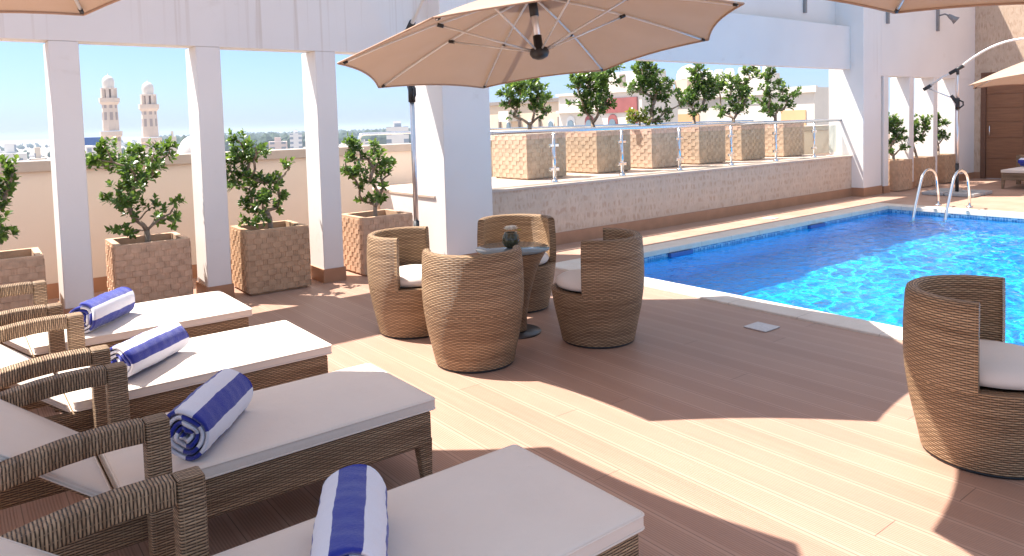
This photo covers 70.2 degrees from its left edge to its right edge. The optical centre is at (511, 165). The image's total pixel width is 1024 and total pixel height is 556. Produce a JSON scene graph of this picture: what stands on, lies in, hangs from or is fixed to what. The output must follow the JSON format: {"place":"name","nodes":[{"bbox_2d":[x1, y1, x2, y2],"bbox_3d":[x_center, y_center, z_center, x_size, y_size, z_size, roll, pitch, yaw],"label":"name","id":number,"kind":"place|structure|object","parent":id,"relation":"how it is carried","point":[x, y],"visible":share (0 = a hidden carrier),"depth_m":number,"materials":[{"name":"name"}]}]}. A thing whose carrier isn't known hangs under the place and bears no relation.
{"place":"outdoors","nodes":[
{"label":"outdoors","id":0,"kind":"place"},
{"bbox_2d":[0,146,372,298],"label":"parapet wall","id":1,"kind":"structure","parent":0,"point":[31,218],"depth_m":7.19,"materials":[{"name":"beige paint"}]},
{"bbox_2d":[0,115,914,159],"bbox_3d":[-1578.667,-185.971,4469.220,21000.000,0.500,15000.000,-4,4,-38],"label":"ground","id":2,"kind":"structure","parent":0,"point":[43,148],"depth_m":3617.68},
{"bbox_2d":[0,143,26,160],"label":"city building","id":3,"kind":"structure","parent":2,"relation":"on","point":[10,149],"depth_m":175.02,"materials":[{"name":"white"}]},
{"bbox_2d":[29,152,42,159],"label":"city building","id":4,"kind":"structure","parent":2,"relation":"on","point":[32,156],"depth_m":664.93,"materials":[{"name":"white"}]},
{"bbox_2d":[30,147,46,159],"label":"city building","id":5,"kind":"structure","parent":2,"relation":"on","point":[37,150],"depth_m":161.53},
{"bbox_2d":[0,140,141,158],"bbox_3d":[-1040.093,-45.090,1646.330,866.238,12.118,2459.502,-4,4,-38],"label":"treeline","id":6,"kind":"object","parent":2,"relation":"on","point":[22,147],"visible":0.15,"depth_m":1557.79,"materials":[{"name":"green plant"}]},
{"bbox_2d":[84,137,102,154],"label":"city building","id":7,"kind":"structure","parent":2,"relation":"on","point":[92,141],"depth_m":282.69,"materials":[{"name":"blue"}]},
{"bbox_2d":[98,73,122,156],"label":"minaret","id":8,"kind":"object","parent":2,"relation":"on","point":[109,101],"visible":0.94,"depth_m":242.87,"materials":[{"name":"stone"}]},
{"bbox_2d":[138,80,161,154],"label":"minaret","id":9,"kind":"object","parent":2,"relation":"on","point":[148,106],"visible":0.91,"depth_m":277.60,"materials":[{"name":"stone"}]},
{"bbox_2d":[168,131,176,153],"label":"city building","id":10,"kind":"structure","parent":2,"relation":"on","point":[173,139],"depth_m":326.63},
{"bbox_2d":[177,136,190,153],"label":"mosque dome","id":11,"kind":"structure","parent":2,"relation":"on","point":[184,146],"depth_m":270.29,"materials":[{"name":"paint"}]},
{"bbox_2d":[269,137,287,148],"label":"city building","id":12,"kind":"structure","parent":2,"relation":"on","point":[277,143],"depth_m":409.86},
{"bbox_2d":[159,128,410,151],"bbox_3d":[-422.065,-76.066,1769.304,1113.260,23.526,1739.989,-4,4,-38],"label":"treeline","id":13,"kind":"object","parent":2,"relation":"on","point":[263,137],"visible":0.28,"depth_m":949.26,"materials":[{"name":"green plant"}]},
{"bbox_2d":[289,130,301,148],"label":"city building","id":14,"kind":"structure","parent":2,"relation":"on","point":[295,139],"depth_m":498.38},
{"bbox_2d":[386,121,408,183],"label":"city building","id":15,"kind":"structure","parent":2,"relation":"on","point":[398,139],"depth_m":296.25,"materials":[{"name":"white"}]},
{"bbox_2d":[489,70,677,139],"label":"villa","id":16,"kind":"object","parent":2,"relation":"on","point":[561,114],"visible":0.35,"depth_m":86.99,"materials":[{"name":"white paint"}]},
{"bbox_2d":[506,122,511,127],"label":"window","id":17,"kind":"structure","parent":16,"relation":"in","point":[508,125],"depth_m":99.42,"materials":[{"name":"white glass"}]},
{"bbox_2d":[548,119,553,125],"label":"window","id":18,"kind":"structure","parent":16,"relation":"in","point":[551,123],"depth_m":92.53,"materials":[{"name":"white glass"}]},
{"bbox_2d":[567,116,574,125],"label":"window","id":19,"kind":"structure","parent":16,"relation":"in","point":[570,120],"depth_m":88.10,"materials":[{"name":"white glass"}]},
{"bbox_2d":[585,116,593,124],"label":"window","id":20,"kind":"structure","parent":16,"relation":"in","point":[587,120],"depth_m":85.78,"materials":[{"name":"glass"}]},
{"bbox_2d":[608,114,617,123],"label":"window","id":21,"kind":"structure","parent":16,"relation":"in","point":[612,119],"depth_m":82.56,"materials":[{"name":"pink glass"}]},
{"bbox_2d":[619,74,624,86],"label":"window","id":22,"kind":"structure","parent":16,"relation":"in","point":[623,79],"depth_m":85.23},
{"bbox_2d":[668,79,693,91],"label":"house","id":23,"kind":"structure","parent":2,"relation":"on","point":[683,84],"depth_m":95.34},
{"bbox_2d":[678,73,828,125],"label":"apartment block","id":24,"kind":"structure","parent":2,"relation":"on","point":[812,102],"depth_m":83.92,"materials":[{"name":"white paint"}]},
{"bbox_2d":[676,65,697,79],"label":"roof dome","id":25,"kind":"structure","parent":24,"relation":"on","point":[682,73],"depth_m":96.97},
{"bbox_2d":[714,69,723,76],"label":"water tank","id":26,"kind":"object","parent":24,"relation":"on","point":[719,71],"visible":0.51,"depth_m":94.41,"materials":[{"name":"white"}]},
{"bbox_2d":[725,68,734,74],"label":"water tank","id":27,"kind":"object","parent":24,"relation":"on","point":[728,70],"visible":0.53,"depth_m":93.13,"materials":[{"name":"white"}]},
{"bbox_2d":[0,41,920,139],"label":"sky","id":28,"kind":"structure","parent":0,"point":[262,91],"materials":[{"name":"blue"}]},
{"bbox_2d":[0,262,1023,555],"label":"deck","id":29,"kind":"structure","parent":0,"point":[690,426],"depth_m":3.50,"materials":[{"name":"brown wood"}]},
{"bbox_2d":[0,247,45,311],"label":"planter","id":30,"kind":"object","parent":29,"relation":"on","point":[22,265],"visible":0.56,"depth_m":5.51,"materials":[{"name":"wicker"}]},
{"bbox_2d":[0,154,21,244],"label":"potted ficus","id":31,"kind":"object","parent":30,"relation":"on","point":[7,189],"visible":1,"depth_m":5.59,"materials":[{"name":"green plant"}]},
{"bbox_2d":[0,0,119,15],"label":"cantilever umbrella","id":32,"kind":"object","parent":29,"relation":"on","point":[73,7],"visible":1,"depth_m":3.49,"materials":[{"name":"fabric"}]},
{"bbox_2d":[0,280,251,411],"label":"sun lounger","id":33,"kind":"object","parent":29,"relation":"on","point":[201,314],"visible":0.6,"depth_m":4.49,"materials":[{"name":"fabric"}]},
{"bbox_2d":[69,287,134,332],"bbox_3d":[-2.458,0.870,4.380,0.194,0.166,0.449,-42,2,3],"label":"rolled towel","id":34,"kind":"object","parent":33,"relation":"on","point":[104,308],"visible":0.93,"depth_m":4.30,"materials":[{"name":"blue fabric"}]},
{"bbox_2d":[105,232,193,302],"bbox_3d":[-3.155,0.929,6.337,0.586,0.595,0.556,-4,4,-37],"label":"planter","id":35,"kind":"object","parent":29,"relation":"on","point":[159,267],"visible":0.81,"depth_m":6.14,"materials":[{"name":"wicker"}]},
{"bbox_2d":[85,136,187,241],"bbox_3d":[-3.264,0.233,6.306,0.755,0.995,0.821,-4,4,-38],"label":"potted ficus","id":36,"kind":"object","parent":35,"relation":"on","point":[125,169],"visible":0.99,"depth_m":6.25,"materials":[{"name":"green plant"}]},
{"bbox_2d":[0,312,331,432],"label":"sun lounger","id":37,"kind":"object","parent":29,"relation":"on","point":[262,356],"visible":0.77,"depth_m":3.57,"materials":[{"name":"fabric"}]},
{"bbox_2d":[110,321,188,376],"bbox_3d":[-1.783,0.895,3.544,0.194,0.166,0.449,-21,0,10],"label":"rolled towel","id":38,"kind":"object","parent":37,"relation":"on","point":[142,351],"visible":0.91,"depth_m":3.48,"materials":[{"name":"white fabric"}]},
{"bbox_2d":[0,0,427,313],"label":"colonnade wall","id":39,"kind":"structure","parent":29,"relation":"on","point":[320,34],"depth_m":6.44,"materials":[{"name":"white paint"}]},
{"bbox_2d":[0,361,435,555],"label":"sun lounger","id":40,"kind":"object","parent":29,"relation":"on","point":[274,441],"visible":0.84,"depth_m":2.67,"materials":[{"name":"fabric"}]},
{"bbox_2d":[167,369,252,460],"bbox_3d":[-1.129,0.920,2.732,0.166,0.194,0.449,-17,3,1],"label":"rolled towel","id":41,"kind":"object","parent":40,"relation":"on","point":[203,417],"visible":0.99,"depth_m":2.60,"materials":[{"name":"fabric"}]},
{"bbox_2d":[230,220,310,295],"bbox_3d":[-2.316,0.868,6.982,0.586,0.595,0.556,-4,4,-36],"label":"planter","id":42,"kind":"object","parent":29,"relation":"on","point":[265,259],"visible":1,"depth_m":6.77,"materials":[{"name":"wicker"}]},
{"bbox_2d":[225,128,294,228],"bbox_3d":[-2.437,0.147,6.982,0.638,1.040,0.574,0,4,27],"label":"potted ficus","id":43,"kind":"object","parent":42,"relation":"on","point":[246,175],"visible":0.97,"depth_m":6.91,"materials":[{"name":"green plant"}]},
{"bbox_2d":[0,444,644,555],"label":"sun lounger","id":44,"kind":"object","parent":29,"relation":"on","point":[514,500],"visible":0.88,"depth_m":2.04,"materials":[{"name":"fabric"}]},
{"bbox_2d":[310,464,388,555],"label":"rolled towel","id":45,"kind":"object","parent":44,"relation":"on","point":[351,518],"visible":1,"depth_m":1.84,"materials":[{"name":"fabric"}]},
{"bbox_2d":[342,209,412,275],"bbox_3d":[-1.433,0.801,7.717,0.586,0.595,0.556,-4,4,-39],"label":"planter","id":46,"kind":"object","parent":29,"relation":"on","point":[358,228],"visible":0.59,"depth_m":7.51,"materials":[{"name":"wicker"}]},
{"bbox_2d":[340,132,396,216],"bbox_3d":[-1.522,0.120,7.649,0.646,0.966,0.508,-2,3,-8],"label":"potted ficus","id":47,"kind":"object","parent":46,"relation":"on","point":[376,198],"visible":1,"depth_m":7.57,"materials":[{"name":"green plant"}]},
{"bbox_2d":[367,226,429,338],"bbox_3d":[-0.738,0.849,5.367,0.638,0.730,0.645,-1,3,14],"label":"wicker armchair","id":48,"kind":"object","parent":29,"relation":"on","point":[394,261],"visible":0.78,"depth_m":5.13,"materials":[{"name":"wicker"}]},
{"bbox_2d":[415,0,492,254],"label":"column","id":49,"kind":"structure","parent":29,"relation":"on","point":[453,149],"depth_m":7.82,"materials":[{"name":"white paint"}]},
{"bbox_2d":[421,245,523,373],"bbox_3d":[-0.243,0.878,4.618,0.645,0.730,0.638,-2,3,-4],"label":"wicker armchair","id":50,"kind":"object","parent":29,"relation":"on","point":[473,307],"visible":1,"depth_m":4.36,"materials":[{"name":"brown wicker"}]},
{"bbox_2d":[476,242,549,338],"bbox_3d":[0.013,0.893,5.239,0.532,0.614,0.532,-4,4,-38],"label":"wicker table","id":51,"kind":"object","parent":29,"relation":"on","point":[533,253],"visible":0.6,"depth_m":5.15,"materials":[{"name":"metal"}]},
{"bbox_2d":[502,225,519,247],"bbox_3d":[-0.007,0.505,5.210,0.132,0.165,0.126,-4,4,-38],"label":"flower vase","id":52,"kind":"object","parent":51,"relation":"on","point":[510,239],"visible":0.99,"depth_m":5.17,"materials":[{"name":"grey glass"}]},
{"bbox_2d":[477,214,555,312],"bbox_3d":[0.043,0.792,5.972,0.645,0.730,0.638,-2,3,-1],"label":"wicker armchair","id":53,"kind":"object","parent":29,"relation":"on","point":[538,228],"visible":0.46,"depth_m":6.02,"materials":[{"name":"wicker"}]},
{"bbox_2d":[337,0,744,225],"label":"cantilever umbrella","id":54,"kind":"object","parent":29,"relation":"on","point":[482,44],"visible":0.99,"depth_m":5.41,"materials":[{"name":"fabric"}]},
{"bbox_2d":[551,228,643,348],"bbox_3d":[0.591,0.831,5.024,0.638,0.730,0.645,0,4,21],"label":"wicker armchair","id":55,"kind":"object","parent":29,"relation":"on","point":[597,297],"visible":1,"depth_m":4.77,"materials":[{"name":"wicker"}]},
{"bbox_2d":[743,322,779,331],"bbox_3d":[1.777,1.147,5.188,0.180,0.008,0.180,-4,4,-38],"label":"drain cover","id":56,"kind":"object","parent":29,"relation":"on","point":[761,326],"visible":1,"depth_m":5.17,"materials":[{"name":"white plastic"}]},
{"bbox_2d":[828,0,1023,13],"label":"cantilever umbrella","id":57,"kind":"object","parent":29,"relation":"on","point":[897,6],"visible":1,"depth_m":3.65,"materials":[{"name":"fabric"}]},
{"bbox_2d":[902,275,1023,479],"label":"wicker armchair","id":58,"kind":"object","parent":29,"relation":"on","point":[964,365],"visible":1,"depth_m":3.02,"materials":[{"name":"wicker"}]},
{"bbox_2d":[556,178,1023,261],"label":"paving","id":59,"kind":"structure","parent":0,"point":[1009,197],"depth_m":11.57,"materials":[{"name":"stone"}]},
{"bbox_2d":[372,154,852,244],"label":"raised terrace","id":60,"kind":"structure","parent":59,"relation":"on","point":[577,207],"depth_m":10.20,"materials":[{"name":"tile"}]},
{"bbox_2d":[339,140,492,184],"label":"parapet wall","id":61,"kind":"structure","parent":60,"relation":"on","point":[401,172],"depth_m":9.75,"materials":[{"name":"beige paint"}]},
{"bbox_2d":[357,120,753,139],"bbox_3d":[1.446,-0.597,12.158,8.771,0.171,0.044,-4,4,-38],"label":"guard rail","id":62,"kind":"object","parent":61,"relation":"on","point":[491,129],"visible":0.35,"depth_m":11.67,"materials":[{"name":"metal"}]},
{"bbox_2d":[492,129,565,179],"bbox_3d":[0.232,-0.166,10.063,0.696,0.660,0.776,-4,4,-38],"label":"planter","id":63,"kind":"object","parent":60,"relation":"on","point":[523,156],"visible":0.89,"depth_m":9.77,"materials":[{"name":"wicker"}]},
{"bbox_2d":[494,78,553,129],"bbox_3d":[0.163,-0.845,10.051,0.820,0.911,0.516,-1,3,7],"label":"potted ficus","id":64,"kind":"object","parent":63,"relation":"on","point":[522,89],"visible":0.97,"depth_m":10.00,"materials":[{"name":"green plant"}]},
{"bbox_2d":[565,127,630,173],"bbox_3d":[1.242,-0.240,10.846,0.696,0.660,0.776,-4,4,-38],"label":"planter","id":65,"kind":"object","parent":60,"relation":"on","point":[595,152],"visible":0.85,"depth_m":10.54,"materials":[{"name":"stone"}]},
{"bbox_2d":[563,63,625,126],"bbox_3d":[1.227,-0.992,10.764,0.923,1.062,0.579,-1,3,9],"label":"potted ficus","id":66,"kind":"object","parent":65,"relation":"on","point":[600,79],"visible":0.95,"depth_m":10.69,"materials":[{"name":"green plant"}]},
{"bbox_2d":[615,125,681,168],"bbox_3d":[2.157,-0.306,11.556,0.696,0.660,0.776,-4,4,-38],"label":"planter","id":67,"kind":"object","parent":60,"relation":"on","point":[656,148],"visible":0.69,"depth_m":11.22,"materials":[{"name":"stone"}]},
{"bbox_2d":[624,107,650,125],"bbox_3d":[1.940,-0.716,11.337,0.428,0.405,0.270,-2,3,-10],"label":"potted shrub","id":68,"kind":"object","parent":67,"relation":"on","point":[632,117],"visible":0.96,"depth_m":11.31,"materials":[{"name":"green plant"}]},
{"bbox_2d":[623,61,685,124],"bbox_3d":[2.250,-1.142,11.508,0.992,1.217,0.604,-1,3,14],"label":"potted ficus","id":69,"kind":"object","parent":67,"relation":"on","point":[648,78],"visible":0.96,"depth_m":11.48,"materials":[{"name":"green plant"}]},
{"bbox_2d":[490,119,841,181],"bbox_3d":[2.769,-0.293,10.923,8.290,0.672,0.124,-4,4,-38],"label":"glass balustrade","id":70,"kind":"object","parent":60,"relation":"on","point":[622,163],"visible":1,"depth_m":10.44,"materials":[{"name":"metal"}]},
{"bbox_2d":[669,124,725,164],"bbox_3d":[3.057,-0.372,12.253,0.696,0.660,0.776,-4,4,-38],"label":"planter","id":71,"kind":"object","parent":60,"relation":"on","point":[701,145],"visible":0.69,"depth_m":11.91,"materials":[{"name":"stone"}]},
{"bbox_2d":[679,63,719,123],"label":"potted ficus","id":72,"kind":"object","parent":71,"relation":"on","point":[705,88],"visible":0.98,"depth_m":12.15,"materials":[{"name":"green plant"}]},
{"bbox_2d":[725,122,764,160],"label":"planter","id":73,"kind":"object","parent":60,"relation":"on","point":[748,142],"visible":0.52,"depth_m":12.60,"materials":[{"name":"stone"}]},
{"bbox_2d":[712,65,763,121],"bbox_3d":[3.981,-1.258,12.949,0.862,1.184,0.617,-3,3,-16],"label":"potted ficus","id":74,"kind":"object","parent":73,"relation":"on","point":[743,89],"visible":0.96,"depth_m":12.86,"materials":[{"name":"green plant"}]},
{"bbox_2d":[754,121,803,156],"bbox_3d":[4.965,-0.512,13.734,0.696,0.660,0.776,-4,4,-38],"label":"planter","id":75,"kind":"object","parent":60,"relation":"on","point":[790,140],"visible":0.56,"depth_m":13.41,"materials":[{"name":"stone"}]},
{"bbox_2d":[748,66,801,120],"bbox_3d":[4.958,-1.339,13.698,0.989,1.206,0.688,-4,4,-38],"label":"potted ficus","id":76,"kind":"object","parent":75,"relation":"on","point":[766,104],"visible":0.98,"depth_m":13.60,"materials":[{"name":"green plant"}]},
{"bbox_2d":[555,203,1023,340],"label":"swimming pool","id":77,"kind":"structure","parent":59,"relation":"in","point":[676,247],"depth_m":8.61,"materials":[{"name":"stone"}]},
{"bbox_2d":[644,212,1023,345],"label":"water","id":78,"kind":"structure","parent":77,"relation":"in","point":[868,268],"depth_m":7.81,"materials":[{"name":"blue liquid"}]},
{"bbox_2d":[804,125,889,158],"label":"parapet wall","id":79,"kind":"structure","parent":59,"relation":"on","point":[822,139],"depth_m":14.91,"materials":[{"name":"beige paint"}]},
{"bbox_2d":[829,2,881,196],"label":"column","id":80,"kind":"structure","parent":59,"relation":"on","point":[855,97],"depth_m":13.25,"materials":[{"name":"white paint"}]},
{"bbox_2d":[631,0,849,69],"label":"roof beam","id":81,"kind":"structure","parent":80,"relation":"on","point":[779,33],"depth_m":11.85,"materials":[{"name":"white paint"}]},
{"bbox_2d":[803,0,806,12],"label":"wall lamp","id":82,"kind":"object","parent":81,"relation":"attached to","point":[804,6],"visible":1,"depth_m":12.67,"materials":[{"name":"grey metal"}]},
{"bbox_2d":[888,159,912,191],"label":"planter","id":83,"kind":"object","parent":59,"relation":"on","point":[900,175],"visible":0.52,"depth_m":13.92,"materials":[{"name":"stone"}]},
{"bbox_2d":[888,112,911,159],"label":"potted ficus","id":84,"kind":"object","parent":83,"relation":"on","point":[894,123],"visible":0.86,"depth_m":14.08,"materials":[{"name":"green plant"}]},
{"bbox_2d":[914,156,935,187],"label":"planter","id":85,"kind":"object","parent":59,"relation":"on","point":[922,164],"visible":0.56,"depth_m":14.53,"materials":[{"name":"stone"}]},
{"bbox_2d":[914,113,932,157],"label":"potted ficus","id":86,"kind":"object","parent":85,"relation":"in","point":[926,121],"visible":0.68,"depth_m":14.69,"materials":[{"name":"green plant"}]},
{"bbox_2d":[881,7,974,192],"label":"slotted wall","id":87,"kind":"structure","parent":59,"relation":"on","point":[915,45],"depth_m":14.88,"materials":[{"name":"white paint"}]},
{"bbox_2d":[886,12,889,23],"bbox_3d":[6.948,-3.103,13.467,0.056,0.950,0.050,-4,4,-38],"label":"wall lamp","id":88,"kind":"object","parent":87,"relation":"attached to","point":[887,18],"visible":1,"depth_m":13.47,"materials":[{"name":"grey metal"}]},
{"bbox_2d":[936,9,959,30],"bbox_3d":[8.806,-3.217,14.706,0.405,0.970,0.159,1,4,40],"label":"wall lamp","id":89,"kind":"object","parent":87,"relation":"attached to","point":[953,18],"visible":0.91,"depth_m":14.76,"materials":[{"name":"grey metal"}]},
{"bbox_2d":[912,168,972,219],"bbox_3d":[6.552,0.742,11.153,1.100,1.371,0.547,-4,4,-38],"label":"pool ladder","id":90,"kind":"object","parent":59,"relation":"on","point":[937,189],"visible":0.66,"depth_m":11.18,"materials":[{"name":"metal"}]},
{"bbox_2d":[937,154,955,183],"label":"planter","id":91,"kind":"object","parent":59,"relation":"on","point":[946,167],"visible":0.44,"depth_m":15.16,"materials":[{"name":"wicker"}]},
{"bbox_2d":[937,112,951,154],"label":"potted ficus","id":92,"kind":"object","parent":91,"relation":"on","point":[941,123],"visible":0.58,"depth_m":15.31,"materials":[{"name":"green plant"}]},
{"bbox_2d":[922,37,1023,196],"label":"cantilever umbrella","id":93,"kind":"object","parent":59,"relation":"on","point":[1013,75],"visible":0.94,"depth_m":13.02,"materials":[{"name":"fabric"}]},
{"bbox_2d":[974,5,1023,177],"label":"clad wall","id":94,"kind":"structure","parent":59,"relation":"on","point":[994,25],"depth_m":15.74,"materials":[{"name":"ceramic"}]},
{"bbox_2d":[980,72,1023,178],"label":"door frame","id":95,"kind":"structure","parent":94,"relation":"attached to","point":[1002,130],"depth_m":15.77,"materials":[{"name":"brown wood"}]},
{"bbox_2d":[986,85,1023,178],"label":"door leaf","id":96,"kind":"structure","parent":95,"relation":"in","point":[1004,103],"depth_m":15.72,"materials":[{"name":"brown wood"}]},
{"bbox_2d":[1001,155,1023,188],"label":"sun lounger","id":97,"kind":"object","parent":59,"relation":"on","point":[1017,173],"visible":0.93,"depth_m":13.80,"materials":[{"name":"wicker"}]},
{"bbox_2d":[1018,158,1023,166],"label":"rolled towel","id":98,"kind":"object","parent":97,"relation":"on","point":[1021,161],"visible":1,"depth_m":14.34,"materials":[{"name":"blue fabric"}]}
]}

